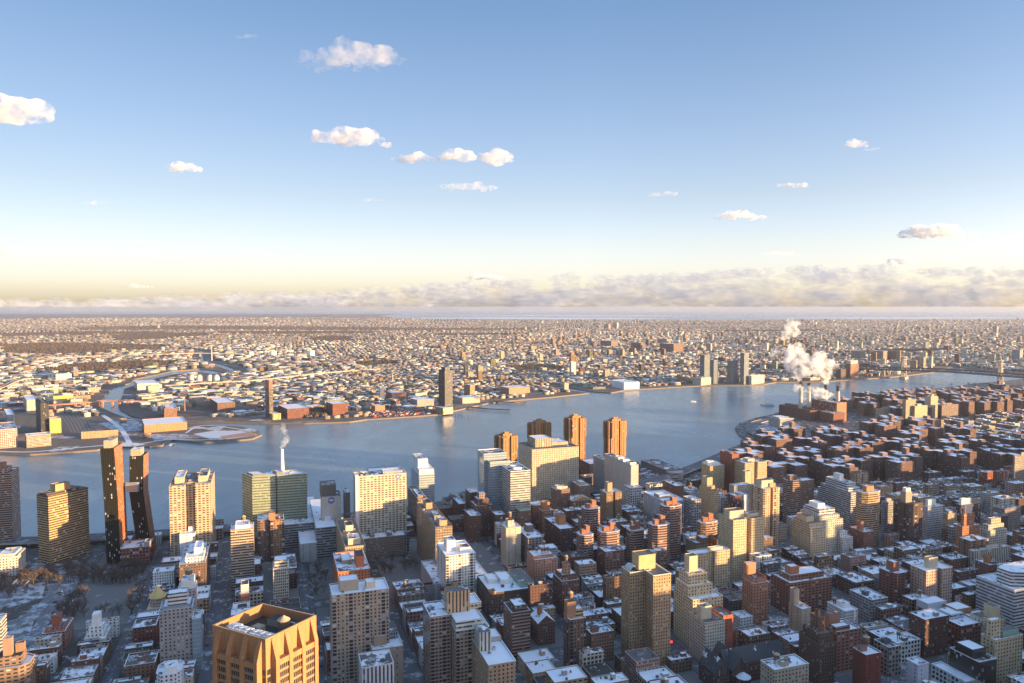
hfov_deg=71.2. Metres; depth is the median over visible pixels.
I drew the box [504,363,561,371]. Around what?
woods
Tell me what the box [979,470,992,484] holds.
apartment house
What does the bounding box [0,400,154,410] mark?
creek bridge
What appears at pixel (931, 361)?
distant tower
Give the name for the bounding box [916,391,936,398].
housing block
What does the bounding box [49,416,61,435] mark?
brick block
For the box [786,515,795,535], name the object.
loft building
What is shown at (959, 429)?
housing block
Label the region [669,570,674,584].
loft building
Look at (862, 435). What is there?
housing block
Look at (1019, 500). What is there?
apartment house
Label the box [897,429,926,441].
housing block
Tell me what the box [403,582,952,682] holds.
avenue
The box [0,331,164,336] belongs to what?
woods
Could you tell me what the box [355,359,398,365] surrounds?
woods
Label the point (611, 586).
apartment house
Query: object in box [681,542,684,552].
walk up building
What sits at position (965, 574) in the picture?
loft building
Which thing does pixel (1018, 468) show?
apartment tower
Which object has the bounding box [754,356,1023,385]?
suspension bridge
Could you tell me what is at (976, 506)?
loft building
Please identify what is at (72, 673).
tenement building
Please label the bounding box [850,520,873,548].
apartment block
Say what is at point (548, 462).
hospital tower
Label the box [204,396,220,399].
warehouse
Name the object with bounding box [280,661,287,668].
window
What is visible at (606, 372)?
tenement
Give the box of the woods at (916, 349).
[862,348,943,351]
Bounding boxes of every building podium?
[270,411,280,419]
[435,406,452,414]
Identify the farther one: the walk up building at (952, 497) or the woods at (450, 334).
the woods at (450, 334)
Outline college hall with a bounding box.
[569,494,589,506]
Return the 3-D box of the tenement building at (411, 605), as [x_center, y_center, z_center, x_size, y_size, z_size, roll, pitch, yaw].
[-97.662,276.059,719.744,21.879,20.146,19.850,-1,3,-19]
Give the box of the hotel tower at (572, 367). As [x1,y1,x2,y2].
[569,362,575,374]
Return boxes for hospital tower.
[320,480,340,547]
[343,488,349,518]
[353,467,408,551]
[518,435,578,500]
[701,460,723,488]
[720,450,738,492]
[734,457,766,483]
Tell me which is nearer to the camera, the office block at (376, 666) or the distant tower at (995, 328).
the office block at (376, 666)
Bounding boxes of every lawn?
[0,582,45,606]
[7,616,32,634]
[49,446,78,451]
[122,442,144,445]
[195,430,245,438]
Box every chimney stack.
[280,449,283,470]
[798,382,802,407]
[806,383,810,406]
[824,384,827,399]
[836,386,839,400]
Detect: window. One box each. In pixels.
[218,666,225,671]
[218,673,225,679]
[231,663,238,668]
[231,670,238,675]
[231,677,238,682]
[245,667,252,672]
[245,674,252,680]
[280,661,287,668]
[280,668,287,676]
[280,676,287,682]
[293,654,300,661]
[293,661,300,669]
[294,669,300,675]
[306,654,313,661]
[306,662,313,669]
[306,669,313,676]
[306,676,313,682]
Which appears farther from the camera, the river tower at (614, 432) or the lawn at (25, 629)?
the river tower at (614, 432)
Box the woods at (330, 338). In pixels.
[305,335,351,340]
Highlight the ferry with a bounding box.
[760,403,774,405]
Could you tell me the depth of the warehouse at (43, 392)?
2608.59 m
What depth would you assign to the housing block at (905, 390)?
2406.23 m
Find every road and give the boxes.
[0,415,788,544]
[0,559,46,610]
[7,580,67,628]
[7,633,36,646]
[30,575,82,645]
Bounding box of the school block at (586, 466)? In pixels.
[581,459,592,474]
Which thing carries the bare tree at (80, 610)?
on the ground at (70, 651)
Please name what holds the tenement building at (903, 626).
on the pavement
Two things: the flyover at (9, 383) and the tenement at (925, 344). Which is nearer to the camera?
the flyover at (9, 383)
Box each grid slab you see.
[336,518,365,555]
[416,499,452,564]
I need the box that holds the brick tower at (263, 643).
[212,603,318,682]
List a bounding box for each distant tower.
[613,322,618,327]
[917,356,925,364]
[929,356,932,367]
[993,326,997,331]
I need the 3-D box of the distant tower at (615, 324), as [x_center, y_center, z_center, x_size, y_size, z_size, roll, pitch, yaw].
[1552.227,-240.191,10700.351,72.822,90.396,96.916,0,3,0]
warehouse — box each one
[0,401,7,405]
[1,394,18,398]
[7,401,22,406]
[11,391,25,395]
[15,387,27,390]
[23,366,30,370]
[23,381,35,384]
[27,385,43,387]
[31,387,49,391]
[35,391,53,393]
[40,393,54,396]
[44,384,58,386]
[45,395,56,400]
[49,388,66,392]
[52,399,62,403]
[59,383,72,385]
[69,398,82,402]
[70,388,82,391]
[70,401,90,406]
[70,408,91,413]
[71,390,88,394]
[72,380,82,384]
[73,394,90,398]
[85,376,98,379]
[86,386,100,392]
[92,383,105,386]
[136,393,155,399]
[140,395,159,400]
[140,402,149,406]
[146,385,158,393]
[146,398,164,400]
[155,400,172,405]
[157,393,171,397]
[162,396,177,399]
[166,398,183,399]
[170,386,188,390]
[175,399,188,403]
[184,385,199,388]
[187,393,205,396]
[190,395,206,400]
[191,387,205,391]
[193,400,209,406]
[198,389,217,394]
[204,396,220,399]
[213,393,223,395]
[222,390,239,393]
[227,393,244,397]
[231,410,246,413]
[235,398,254,402]
[236,395,250,398]
[245,391,254,394]
[248,396,261,399]
[259,367,266,371]
[275,395,290,398]
[281,389,298,392]
[285,392,302,395]
[292,394,312,398]
[293,396,303,399]
[302,385,317,387]
[306,404,323,408]
[307,395,324,399]
[314,392,325,395]
[322,396,334,399]
[328,398,343,400]
[400,405,418,409]
[401,384,415,386]
[409,391,426,396]
[415,406,432,410]
[528,346,536,349]
[588,386,605,388]
[611,379,638,388]
[800,367,808,372]
[804,377,819,380]
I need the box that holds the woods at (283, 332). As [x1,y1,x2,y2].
[217,331,379,333]
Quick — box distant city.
[0,317,1023,438]
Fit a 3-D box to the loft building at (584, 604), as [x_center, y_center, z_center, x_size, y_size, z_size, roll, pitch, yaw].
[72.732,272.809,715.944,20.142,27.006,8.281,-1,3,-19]
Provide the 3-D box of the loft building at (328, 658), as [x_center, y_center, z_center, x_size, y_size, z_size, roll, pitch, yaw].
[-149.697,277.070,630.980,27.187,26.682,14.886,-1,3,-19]
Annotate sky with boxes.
[0,0,1023,310]
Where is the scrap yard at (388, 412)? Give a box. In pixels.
[369,407,434,417]
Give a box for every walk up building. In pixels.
[27,641,61,666]
[34,634,61,645]
[35,661,47,682]
[47,663,50,680]
[71,653,100,678]
[86,616,119,637]
[136,610,159,634]
[184,659,195,680]
[184,662,194,682]
[210,556,216,572]
[216,519,223,524]
[282,553,294,556]
[289,565,296,570]
[289,569,296,588]
[321,621,329,627]
[322,627,329,645]
[323,632,329,644]
[398,588,423,612]
[412,624,422,647]
[414,627,422,650]
[437,505,452,516]
[531,603,555,625]
[580,573,598,590]
[581,574,601,592]
[603,597,620,608]
[606,606,615,618]
[615,652,624,672]
[640,521,649,527]
[672,565,683,570]
[681,525,692,532]
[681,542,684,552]
[686,478,700,488]
[731,610,752,627]
[733,624,755,646]
[762,618,786,630]
[765,569,780,580]
[767,621,787,640]
[781,545,799,558]
[837,557,840,568]
[853,547,873,553]
[860,620,887,643]
[870,478,883,484]
[873,575,878,591]
[883,532,899,547]
[906,551,921,557]
[907,584,909,593]
[922,546,942,554]
[928,477,946,481]
[935,480,946,484]
[945,476,957,482]
[947,495,961,500]
[951,583,966,601]
[953,476,966,483]
[957,481,964,489]
[961,590,975,609]
[966,494,979,497]
[988,482,992,488]
[1006,672,1023,682]
[1018,534,1023,544]
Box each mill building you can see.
[210,397,234,411]
[278,403,308,418]
[326,401,347,415]
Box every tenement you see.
[258,404,264,410]
[273,405,277,411]
[321,400,328,406]
[322,386,331,390]
[367,390,375,394]
[391,400,399,404]
[460,352,465,357]
[464,363,467,374]
[464,384,474,394]
[466,371,472,376]
[476,365,482,372]
[477,371,481,378]
[489,359,495,365]
[499,375,504,380]
[500,351,503,358]
[538,353,542,360]
[540,367,546,372]
[551,338,555,343]
[562,382,568,391]
[569,355,574,361]
[578,367,583,373]
[587,351,592,356]
[603,369,609,376]
[620,349,624,355]
[629,348,635,354]
[638,364,643,371]
[661,348,665,354]
[677,376,685,380]
[678,359,684,364]
[706,343,711,351]
[762,343,767,349]
[772,361,777,369]
[789,344,793,350]
[806,350,812,355]
[817,358,822,364]
[834,341,838,349]
[871,352,876,361]
[879,359,885,363]
[896,350,900,360]
[904,352,910,359]
[910,360,916,369]
[919,351,926,356]
[920,357,923,369]
[923,342,928,348]
[954,354,959,362]
[961,349,966,357]
[988,354,994,362]
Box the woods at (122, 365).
[35,359,174,371]
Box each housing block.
[733,447,763,459]
[740,438,774,461]
[753,431,791,460]
[756,428,791,437]
[765,458,807,483]
[775,448,808,472]
[778,421,805,446]
[791,446,822,457]
[793,436,828,457]
[808,455,857,485]
[811,428,850,445]
[818,425,844,434]
[826,444,872,458]
[829,455,872,480]
[833,397,852,411]
[838,429,878,440]
[840,439,884,453]
[852,391,870,397]
[852,396,876,408]
[857,400,878,416]
[859,419,897,439]
[865,452,914,481]
[871,393,896,406]
[877,414,902,420]
[878,415,903,429]
[879,437,919,452]
[880,389,899,394]
[882,397,901,406]
[887,405,901,415]
[888,447,922,477]
[890,437,929,447]
[894,388,913,394]
[895,393,915,398]
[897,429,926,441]
[904,415,940,426]
[904,423,943,445]
[911,397,924,404]
[915,387,935,395]
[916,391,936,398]
[917,446,969,476]
[922,404,931,417]
[935,388,957,398]
[936,438,968,448]
[937,401,952,417]
[940,391,960,402]
[941,433,988,450]
[941,443,976,469]
[945,421,975,437]
[947,391,973,395]
[950,394,972,399]
[950,398,974,416]
[951,385,970,392]
[970,386,989,394]
[972,395,992,409]
[975,399,1003,414]
[976,445,1019,469]
[978,388,998,395]
[982,397,1012,411]
[982,432,1023,447]
[987,392,1010,398]
[988,380,1008,389]
[989,441,1023,453]
[993,387,1014,391]
[999,388,1021,399]
[1011,397,1023,411]
[1012,387,1023,392]
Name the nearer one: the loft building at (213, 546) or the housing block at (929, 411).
the loft building at (213, 546)
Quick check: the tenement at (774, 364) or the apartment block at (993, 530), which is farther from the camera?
the tenement at (774, 364)
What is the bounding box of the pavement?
[63,512,953,682]
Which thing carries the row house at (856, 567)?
on the pavement
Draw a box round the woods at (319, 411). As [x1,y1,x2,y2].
[304,406,328,417]
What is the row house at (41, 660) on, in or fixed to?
on the ground at (70, 651)
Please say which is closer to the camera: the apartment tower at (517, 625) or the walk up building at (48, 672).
the walk up building at (48, 672)
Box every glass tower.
[439,367,452,406]
[477,448,506,495]
[487,459,509,510]
[501,461,529,521]
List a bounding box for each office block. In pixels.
[358,649,393,682]
[768,415,793,426]
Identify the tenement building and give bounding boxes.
[55,678,88,682]
[60,664,98,682]
[67,677,92,682]
[78,646,107,669]
[115,677,149,682]
[121,649,148,674]
[127,535,133,539]
[155,532,161,543]
[155,668,193,682]
[160,562,179,567]
[161,555,181,563]
[197,585,210,603]
[197,592,209,613]
[210,552,217,567]
[216,525,223,539]
[235,585,262,606]
[236,575,263,593]
[254,533,257,552]
[255,558,260,575]
[270,597,299,604]
[274,602,300,610]
[324,645,325,664]
[392,579,420,603]
[394,581,423,608]
[399,599,425,619]
[402,601,423,628]
[407,521,413,536]
[409,626,411,643]
[415,635,422,659]
[419,641,422,668]
[448,514,463,531]
[492,615,503,627]
[496,617,503,641]
[517,648,554,677]
[525,658,554,682]
[533,675,544,682]
[571,518,577,530]
[573,540,596,550]
[582,662,612,682]
[583,603,608,620]
[586,616,614,636]
[591,589,602,607]
[593,544,596,562]
[611,606,620,634]
[620,544,625,559]
[630,511,646,522]
[636,665,674,682]
[646,482,662,489]
[648,675,686,682]
[650,487,662,490]
[670,603,672,627]
[683,532,696,544]
[684,482,697,489]
[684,489,698,496]
[718,588,738,593]
[722,591,741,611]
[771,556,790,563]
[775,483,782,492]
[779,521,786,540]
[779,631,798,654]
[787,550,808,562]
[800,559,811,566]
[821,567,844,575]
[834,554,840,567]
[836,571,861,591]
[845,575,874,593]
[858,565,878,578]
[865,553,880,564]
[866,625,902,646]
[870,556,891,565]
[881,630,920,662]
[884,547,893,558]
[892,620,908,631]
[895,540,916,545]
[909,481,923,488]
[910,551,939,561]
[914,543,931,552]
[918,538,941,544]
[933,495,946,498]
[936,498,951,506]
[937,551,968,569]
[939,560,952,581]
[945,506,955,511]
[946,490,962,496]
[952,499,958,506]
[959,578,975,590]
[966,609,982,615]
[980,514,988,524]
[1006,531,1011,545]
[1009,545,1023,557]
[1011,674,1023,682]
[1020,516,1023,527]
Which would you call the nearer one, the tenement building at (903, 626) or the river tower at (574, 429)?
the tenement building at (903, 626)
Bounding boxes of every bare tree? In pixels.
[0,571,9,580]
[8,582,20,592]
[13,573,27,586]
[26,572,37,584]
[53,574,62,585]
[62,592,71,604]
[65,567,73,580]
[68,590,79,599]
[68,608,78,616]
[70,570,79,582]
[77,597,89,612]
[78,607,88,614]
[79,568,88,582]
[79,584,90,595]
[100,571,110,584]
[106,568,116,581]
[109,572,118,583]
[119,569,128,582]
[125,586,137,594]
[126,603,136,614]
[131,566,141,579]
[135,581,143,589]
[138,560,146,572]
[404,554,414,568]
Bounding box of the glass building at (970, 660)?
[931,639,996,682]
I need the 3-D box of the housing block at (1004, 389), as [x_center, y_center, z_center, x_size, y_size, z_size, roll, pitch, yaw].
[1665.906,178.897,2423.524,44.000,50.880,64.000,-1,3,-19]
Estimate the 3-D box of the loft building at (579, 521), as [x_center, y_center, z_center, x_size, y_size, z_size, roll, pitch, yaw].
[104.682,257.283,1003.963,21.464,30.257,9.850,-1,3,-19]
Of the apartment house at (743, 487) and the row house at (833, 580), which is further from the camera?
the apartment house at (743, 487)
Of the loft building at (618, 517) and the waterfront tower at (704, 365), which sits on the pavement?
the loft building at (618, 517)
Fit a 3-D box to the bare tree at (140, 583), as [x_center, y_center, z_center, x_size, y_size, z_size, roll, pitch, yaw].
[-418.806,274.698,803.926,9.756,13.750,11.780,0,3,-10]
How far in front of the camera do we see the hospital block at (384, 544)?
911.85 m
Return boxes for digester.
[189,375,194,380]
[196,374,202,380]
[207,375,212,381]
[213,374,219,381]
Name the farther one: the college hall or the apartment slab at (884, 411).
the apartment slab at (884, 411)
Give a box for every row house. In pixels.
[35,652,57,672]
[35,659,49,662]
[77,636,110,657]
[80,642,108,658]
[100,655,102,674]
[113,676,140,682]
[125,642,153,651]
[127,530,134,539]
[150,585,174,592]
[152,582,174,587]
[176,573,178,585]
[210,565,215,576]
[408,621,422,636]
[436,503,452,506]
[490,613,503,627]
[497,533,500,547]
[583,578,602,591]
[587,584,602,592]
[605,567,620,574]
[621,657,624,673]
[667,651,691,673]
[668,561,683,570]
[733,582,741,590]
[772,628,794,639]
[790,642,798,655]
[795,554,811,565]
[832,575,835,587]
[853,563,870,571]
[877,546,891,556]
[884,615,908,625]
[920,679,938,682]
[930,540,949,545]
[935,543,952,552]
[947,652,949,664]
[955,594,961,601]
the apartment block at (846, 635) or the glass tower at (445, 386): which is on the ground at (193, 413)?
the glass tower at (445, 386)
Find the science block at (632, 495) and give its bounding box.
[624,484,640,507]
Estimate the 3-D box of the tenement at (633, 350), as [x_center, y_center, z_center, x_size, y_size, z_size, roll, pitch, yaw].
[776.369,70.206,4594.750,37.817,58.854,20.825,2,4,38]
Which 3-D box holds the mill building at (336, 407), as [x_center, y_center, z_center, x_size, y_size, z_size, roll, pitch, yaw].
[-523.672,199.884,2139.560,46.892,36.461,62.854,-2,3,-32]
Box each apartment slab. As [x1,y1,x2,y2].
[408,485,426,534]
[521,522,543,564]
[544,512,573,552]
[736,491,747,510]
[820,472,859,533]
[875,407,889,418]
[941,403,957,418]
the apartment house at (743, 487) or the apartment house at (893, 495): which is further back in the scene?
the apartment house at (743, 487)
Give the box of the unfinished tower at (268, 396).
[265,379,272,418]
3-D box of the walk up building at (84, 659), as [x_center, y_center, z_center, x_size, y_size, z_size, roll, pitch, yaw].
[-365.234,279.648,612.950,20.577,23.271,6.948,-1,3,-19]
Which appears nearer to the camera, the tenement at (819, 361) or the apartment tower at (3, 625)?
the apartment tower at (3, 625)
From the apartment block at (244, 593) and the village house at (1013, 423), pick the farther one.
the village house at (1013, 423)
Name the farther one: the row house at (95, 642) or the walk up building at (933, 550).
the walk up building at (933, 550)
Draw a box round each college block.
[551,484,569,510]
[571,479,590,498]
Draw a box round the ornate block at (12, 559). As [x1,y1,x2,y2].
[0,546,25,576]
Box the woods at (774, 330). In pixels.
[721,329,819,331]
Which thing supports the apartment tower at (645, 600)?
on the pavement
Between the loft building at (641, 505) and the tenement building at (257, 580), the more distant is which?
the loft building at (641, 505)
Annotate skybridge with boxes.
[126,482,138,491]
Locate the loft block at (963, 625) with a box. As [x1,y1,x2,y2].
[915,596,980,646]
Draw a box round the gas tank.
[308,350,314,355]
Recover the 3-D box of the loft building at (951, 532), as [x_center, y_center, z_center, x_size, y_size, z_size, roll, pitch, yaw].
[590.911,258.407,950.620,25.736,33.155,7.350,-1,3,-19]
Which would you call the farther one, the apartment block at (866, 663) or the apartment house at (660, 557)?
the apartment house at (660, 557)
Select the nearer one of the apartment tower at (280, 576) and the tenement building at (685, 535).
the apartment tower at (280, 576)
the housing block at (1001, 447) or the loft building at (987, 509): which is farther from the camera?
the housing block at (1001, 447)
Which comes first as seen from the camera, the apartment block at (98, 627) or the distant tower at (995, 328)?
the apartment block at (98, 627)
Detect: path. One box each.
[0,443,124,451]
[101,415,132,445]
[131,434,258,445]
[185,425,248,432]
[220,432,255,438]
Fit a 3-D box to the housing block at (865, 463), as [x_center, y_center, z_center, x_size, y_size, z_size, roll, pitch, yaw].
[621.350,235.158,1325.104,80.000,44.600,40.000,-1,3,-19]
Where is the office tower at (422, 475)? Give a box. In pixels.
[411,453,434,503]
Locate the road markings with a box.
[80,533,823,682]
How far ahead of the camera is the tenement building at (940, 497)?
1149.91 m
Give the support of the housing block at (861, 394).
on the ground at (70, 651)
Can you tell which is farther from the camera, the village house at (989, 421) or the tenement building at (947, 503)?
the village house at (989, 421)
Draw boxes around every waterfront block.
[693,375,710,384]
[748,374,763,383]
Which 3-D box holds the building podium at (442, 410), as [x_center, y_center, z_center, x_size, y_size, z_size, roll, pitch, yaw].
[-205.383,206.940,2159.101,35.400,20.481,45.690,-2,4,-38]
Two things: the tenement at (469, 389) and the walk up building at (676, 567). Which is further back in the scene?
the tenement at (469, 389)
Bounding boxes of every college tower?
[643,490,684,525]
[683,495,700,531]
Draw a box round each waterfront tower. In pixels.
[700,354,709,377]
[710,359,717,383]
[727,360,737,383]
[740,352,748,383]
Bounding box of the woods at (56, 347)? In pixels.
[0,342,163,354]
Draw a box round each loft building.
[153,566,175,586]
[202,609,204,634]
[207,541,217,552]
[231,606,254,616]
[326,642,330,675]
[406,606,422,633]
[440,580,460,599]
[495,517,504,545]
[545,665,586,682]
[546,572,555,582]
[553,509,564,515]
[560,550,587,569]
[562,503,580,524]
[573,591,593,602]
[574,559,596,590]
[576,600,594,609]
[578,516,580,530]
[579,647,603,669]
[591,672,628,682]
[607,514,624,524]
[614,519,627,528]
[620,520,633,544]
[620,535,623,544]
[622,504,637,516]
[623,508,641,523]
[624,647,658,682]
[639,501,642,510]
[644,531,647,549]
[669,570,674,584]
[710,535,717,545]
[719,492,724,511]
[720,497,726,512]
[739,626,769,645]
[760,560,780,574]
[764,546,779,556]
[780,492,782,502]
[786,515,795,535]
[813,553,833,568]
[840,547,865,571]
[849,587,887,622]
[855,482,876,488]
[874,637,900,676]
[875,481,892,495]
[876,603,902,620]
[880,494,885,503]
[887,478,900,481]
[893,481,907,491]
[893,544,920,558]
[894,557,911,566]
[901,558,923,583]
[902,589,928,617]
[912,490,932,502]
[922,468,940,482]
[923,481,938,494]
[941,528,946,540]
[943,484,956,496]
[947,523,956,543]
[953,567,978,582]
[956,497,980,523]
[957,469,976,477]
[961,483,983,491]
[962,490,975,497]
[963,477,975,482]
[980,490,999,512]
[985,504,989,514]
[1000,478,1015,489]
[1003,465,1012,470]
[1012,528,1023,544]
[1017,626,1023,648]
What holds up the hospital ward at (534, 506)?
on the pavement
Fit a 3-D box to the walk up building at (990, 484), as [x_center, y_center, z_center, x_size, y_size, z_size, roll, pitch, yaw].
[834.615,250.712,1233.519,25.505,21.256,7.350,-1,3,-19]
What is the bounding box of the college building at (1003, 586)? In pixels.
[975,560,1023,627]
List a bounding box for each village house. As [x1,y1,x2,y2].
[943,419,953,423]
[950,420,962,424]
[961,419,973,424]
[976,418,987,421]
[979,414,991,418]
[981,424,994,429]
[983,419,995,422]
[985,429,999,433]
[994,411,1006,414]
[994,417,1006,422]
[996,423,1008,427]
[1004,425,1017,428]
[1004,431,1016,436]
[1005,417,1016,422]
[1006,422,1019,425]
[1012,433,1023,437]
[1015,409,1023,412]
[1015,415,1023,421]
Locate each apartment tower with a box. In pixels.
[0,461,20,546]
[0,613,6,651]
[36,481,89,564]
[159,587,202,672]
[169,468,215,555]
[230,515,254,591]
[257,509,284,562]
[273,554,288,599]
[329,574,388,682]
[423,585,489,682]
[437,535,475,592]
[473,623,515,682]
[501,511,520,565]
[503,597,530,663]
[563,590,585,665]
[600,481,621,523]
[621,549,670,666]
[699,475,718,519]
[718,507,763,581]
[742,561,769,626]
[749,477,779,548]
[782,474,813,523]
[791,512,825,559]
[797,500,842,554]
[855,484,879,545]
[879,559,906,604]
[881,498,892,539]
[893,487,922,543]
[902,398,915,419]
[910,555,951,602]
[912,403,926,417]
[922,498,943,539]
[925,394,937,418]
[943,510,956,527]
[951,504,979,552]
[1012,452,1023,480]
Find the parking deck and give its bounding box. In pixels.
[580,474,592,487]
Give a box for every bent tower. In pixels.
[100,437,127,564]
[129,446,156,551]
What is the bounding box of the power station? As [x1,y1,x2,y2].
[811,398,846,420]
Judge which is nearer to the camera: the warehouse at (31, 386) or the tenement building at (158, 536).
the tenement building at (158, 536)
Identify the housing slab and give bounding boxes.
[600,340,617,346]
[631,342,643,349]
[657,338,669,342]
[660,343,682,351]
[851,350,864,358]
[871,350,887,359]
[888,350,895,359]
[1012,349,1022,359]
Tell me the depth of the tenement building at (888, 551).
895.88 m
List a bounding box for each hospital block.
[298,530,316,561]
[310,499,335,558]
[362,529,405,559]
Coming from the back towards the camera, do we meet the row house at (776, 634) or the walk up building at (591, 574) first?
the walk up building at (591, 574)
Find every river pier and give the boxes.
[467,406,509,410]
[492,401,525,403]
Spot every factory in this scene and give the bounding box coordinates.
[53,395,72,400]
[54,386,57,394]
[56,373,71,379]
[73,367,77,376]
[81,430,117,438]
[134,380,158,390]
[142,416,186,432]
[162,402,176,417]
[371,404,384,410]
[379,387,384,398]
[386,391,405,398]
[410,397,433,406]
[455,395,479,403]
[500,385,529,394]
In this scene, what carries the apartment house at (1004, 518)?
on the pavement
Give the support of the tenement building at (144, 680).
on the ground at (70, 651)
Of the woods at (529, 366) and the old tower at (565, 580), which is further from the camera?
the woods at (529, 366)
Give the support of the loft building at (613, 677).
on the pavement
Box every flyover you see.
[0,378,31,389]
[53,353,259,358]
[164,369,375,386]
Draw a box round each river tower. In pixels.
[494,431,517,461]
[527,418,550,438]
[563,414,585,475]
[603,417,626,457]
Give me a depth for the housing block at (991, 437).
1535.86 m
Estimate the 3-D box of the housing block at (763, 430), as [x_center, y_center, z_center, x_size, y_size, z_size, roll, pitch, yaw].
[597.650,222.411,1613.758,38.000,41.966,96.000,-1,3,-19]
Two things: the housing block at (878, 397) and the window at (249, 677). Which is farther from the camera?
the housing block at (878, 397)
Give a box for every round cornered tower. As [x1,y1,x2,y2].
[576,524,593,559]
[581,499,599,541]
[597,521,619,569]
[626,520,643,563]
[648,514,669,570]
[660,496,681,562]
[697,512,717,545]
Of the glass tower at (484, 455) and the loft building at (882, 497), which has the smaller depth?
the glass tower at (484, 455)
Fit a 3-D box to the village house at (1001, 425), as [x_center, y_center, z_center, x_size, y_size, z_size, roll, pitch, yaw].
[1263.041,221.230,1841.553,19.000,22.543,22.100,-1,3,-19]
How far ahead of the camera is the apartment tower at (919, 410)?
1980.15 m
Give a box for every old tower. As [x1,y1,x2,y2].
[553,555,578,617]
[799,608,835,682]
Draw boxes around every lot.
[99,419,142,431]
[151,434,191,441]
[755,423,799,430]
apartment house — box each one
[506,562,526,572]
[528,580,552,613]
[598,544,623,578]
[603,571,620,600]
[649,548,665,568]
[675,568,678,577]
[729,482,748,499]
[749,551,771,568]
[764,535,772,546]
[817,486,819,500]
[850,469,868,482]
[886,492,899,499]
[909,608,948,657]
[958,534,988,556]
[966,680,982,682]
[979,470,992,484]
[989,512,1007,527]
[990,495,1014,514]
[993,469,1007,487]
[1005,480,1023,495]
[1011,552,1023,561]
[1015,492,1023,514]
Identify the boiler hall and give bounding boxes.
[819,410,844,422]
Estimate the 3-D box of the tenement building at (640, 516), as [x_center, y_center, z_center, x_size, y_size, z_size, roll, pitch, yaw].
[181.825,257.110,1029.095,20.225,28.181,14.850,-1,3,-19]
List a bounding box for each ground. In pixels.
[0,314,1023,423]
[0,346,261,455]
[0,379,1023,682]
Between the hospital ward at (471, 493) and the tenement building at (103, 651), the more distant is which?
the hospital ward at (471, 493)
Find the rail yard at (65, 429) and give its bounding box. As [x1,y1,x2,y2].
[54,412,96,436]
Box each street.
[27,543,104,649]
[101,537,169,682]
[198,531,234,682]
[296,548,325,682]
[389,600,419,672]
[481,536,614,672]
[516,670,524,682]
[537,529,698,673]
[832,588,950,651]
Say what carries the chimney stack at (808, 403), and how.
on the turbine hall
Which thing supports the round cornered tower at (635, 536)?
on the pavement
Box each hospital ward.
[452,497,465,514]
[464,508,480,542]
[465,487,477,508]
[471,491,492,536]
[492,510,505,540]
[515,504,530,525]
[530,501,539,529]
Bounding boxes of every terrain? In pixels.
[413,317,663,318]
[495,315,613,316]
[806,317,992,318]
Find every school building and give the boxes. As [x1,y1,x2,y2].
[25,432,50,447]
[120,538,153,567]
[477,568,533,621]
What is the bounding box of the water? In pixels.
[0,311,1023,536]
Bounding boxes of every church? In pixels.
[146,586,165,610]
[699,639,785,682]
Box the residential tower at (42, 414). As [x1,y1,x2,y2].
[35,398,48,431]
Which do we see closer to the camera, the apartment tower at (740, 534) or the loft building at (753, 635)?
the loft building at (753, 635)
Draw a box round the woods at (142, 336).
[108,332,207,339]
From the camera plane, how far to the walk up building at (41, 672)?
600.53 m
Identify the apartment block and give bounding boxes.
[0,421,17,448]
[0,635,35,682]
[4,409,13,421]
[23,395,35,412]
[42,611,73,649]
[84,610,110,640]
[124,649,158,682]
[132,617,159,647]
[156,659,183,682]
[178,567,197,609]
[179,525,195,554]
[179,540,210,585]
[232,601,249,608]
[240,579,249,601]
[333,549,369,582]
[371,621,402,682]
[527,546,557,582]
[538,500,552,533]
[538,540,559,568]
[586,624,613,661]
[673,552,722,645]
[686,534,708,552]
[687,545,729,588]
[689,602,732,660]
[727,492,741,507]
[760,652,808,682]
[770,563,831,614]
[789,587,810,631]
[824,610,859,671]
[827,596,857,625]
[838,529,852,554]
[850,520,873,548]
[852,635,881,682]
[905,656,928,682]
[968,544,1008,567]
[970,602,1004,643]
[975,554,999,574]
[980,516,1006,544]
[981,616,1022,682]
[992,504,1020,530]
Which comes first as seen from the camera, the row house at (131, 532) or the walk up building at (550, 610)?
the walk up building at (550, 610)
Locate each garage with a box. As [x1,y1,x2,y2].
[641,459,682,479]
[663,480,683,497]
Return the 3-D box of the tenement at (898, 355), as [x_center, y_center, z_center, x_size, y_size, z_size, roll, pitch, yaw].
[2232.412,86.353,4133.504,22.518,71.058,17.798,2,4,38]
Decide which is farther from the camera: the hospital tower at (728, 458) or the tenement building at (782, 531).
the hospital tower at (728, 458)
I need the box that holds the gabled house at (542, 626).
[530,605,554,645]
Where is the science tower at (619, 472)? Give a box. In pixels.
[593,453,638,504]
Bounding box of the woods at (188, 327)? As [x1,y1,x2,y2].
[75,325,529,330]
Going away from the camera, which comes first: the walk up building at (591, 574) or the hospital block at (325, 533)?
the walk up building at (591, 574)
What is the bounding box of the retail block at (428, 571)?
[421,559,486,600]
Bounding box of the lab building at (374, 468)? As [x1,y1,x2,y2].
[367,466,399,470]
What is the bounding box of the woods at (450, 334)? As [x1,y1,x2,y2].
[433,333,520,335]
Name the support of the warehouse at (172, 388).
on the ground at (193, 413)
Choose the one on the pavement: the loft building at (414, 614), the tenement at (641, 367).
the loft building at (414, 614)
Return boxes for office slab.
[242,470,307,533]
[284,495,314,549]
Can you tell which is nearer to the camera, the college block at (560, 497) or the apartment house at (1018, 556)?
the apartment house at (1018, 556)
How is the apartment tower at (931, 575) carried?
on the pavement
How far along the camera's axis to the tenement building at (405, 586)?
765.44 m
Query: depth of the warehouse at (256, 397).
2462.35 m
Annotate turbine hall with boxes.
[779,403,824,420]
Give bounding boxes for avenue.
[0,532,463,585]
[14,528,880,647]
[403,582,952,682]
[835,655,947,682]

